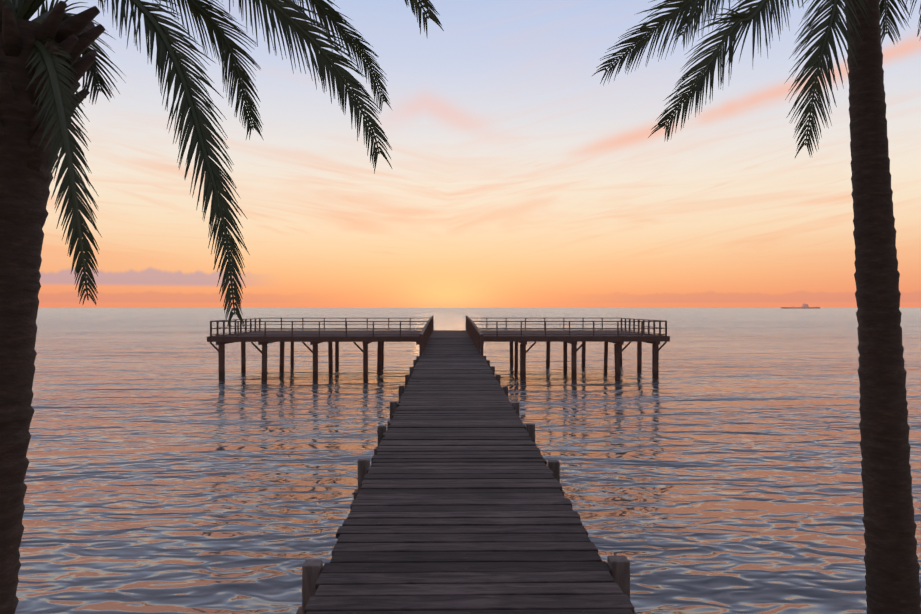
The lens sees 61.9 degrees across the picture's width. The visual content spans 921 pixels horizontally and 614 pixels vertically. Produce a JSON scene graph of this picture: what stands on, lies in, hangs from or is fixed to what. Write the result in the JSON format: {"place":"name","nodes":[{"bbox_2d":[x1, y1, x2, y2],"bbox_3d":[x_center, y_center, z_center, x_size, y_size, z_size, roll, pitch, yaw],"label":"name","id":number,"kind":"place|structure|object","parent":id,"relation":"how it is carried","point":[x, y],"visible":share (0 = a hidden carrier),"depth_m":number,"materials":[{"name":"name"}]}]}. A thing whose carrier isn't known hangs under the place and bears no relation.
{"place":"outdoors","nodes":[
{"label":"outdoors","id":0,"kind":"place"},
{"bbox_2d":[0,0,443,613],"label":"palm","id":1,"kind":"object","parent":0,"point":[66,143],"depth_m":4.16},
{"bbox_2d":[15,308,920,613],"bbox_3d":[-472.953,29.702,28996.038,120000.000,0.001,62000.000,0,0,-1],"label":"sea water","id":2,"kind":"structure","parent":0,"point":[715,468],"depth_m":23.56,"materials":[{"name":"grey liquid"}]},
{"bbox_2d":[210,342,666,379],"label":"pier piles","id":3,"kind":"object","parent":2,"relation":"in","point":[618,350],"visible":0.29,"depth_m":46.92,"materials":[{"name":"brown wood"}]},
{"bbox_2d":[207,330,669,344],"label":"pier platform beams","id":4,"kind":"structure","parent":3,"relation":"on","point":[365,340],"depth_m":45.81,"materials":[{"name":"brown wood"}]},
{"bbox_2d":[210,318,666,335],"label":"pier platform rails","id":5,"kind":"object","parent":4,"relation":"on","point":[643,328],"visible":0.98,"depth_m":46.09,"materials":[{"name":"brown wood"}]},
{"bbox_2d":[222,331,657,336],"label":"pier platform planks","id":6,"kind":"object","parent":4,"relation":"on","point":[328,333],"visible":0.65,"depth_m":51.85,"materials":[{"name":"brown wood"}]},
{"bbox_2d":[302,356,629,613],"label":"wooden posts","id":7,"kind":"object","parent":2,"relation":"in","point":[619,566],"visible":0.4,"depth_m":5.21,"materials":[{"name":"brown wood"}]},
{"bbox_2d":[296,402,636,613],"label":"pier walkway beams","id":8,"kind":"structure","parent":7,"relation":"on","point":[299,610],"depth_m":8.50,"materials":[{"name":"brown wood"}]},
{"bbox_2d":[304,337,633,613],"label":"pier walkway planks","id":9,"kind":"object","parent":8,"relation":"on","point":[516,560],"visible":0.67,"depth_m":6.23,"materials":[{"name":"brown wood"}]},
{"bbox_2d":[419,315,482,355],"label":"pier walkway rails","id":10,"kind":"object","parent":9,"relation":"on","point":[474,332],"visible":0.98,"depth_m":35.94,"materials":[{"name":"brown wood"}]},
{"bbox_2d":[780,307,819,308],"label":"ship","id":11,"kind":"object","parent":2,"relation":"in","point":[799,308],"visible":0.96,"depth_m":3817.62},
{"bbox_2d":[29,0,920,307],"label":"sky","id":12,"kind":"structure","parent":0,"point":[517,177],"materials":[{"name":"orange"}]},
{"bbox_2d":[592,0,920,613],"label":"palm","id":13,"kind":"object","parent":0,"point":[892,568],"depth_m":5.81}
]}

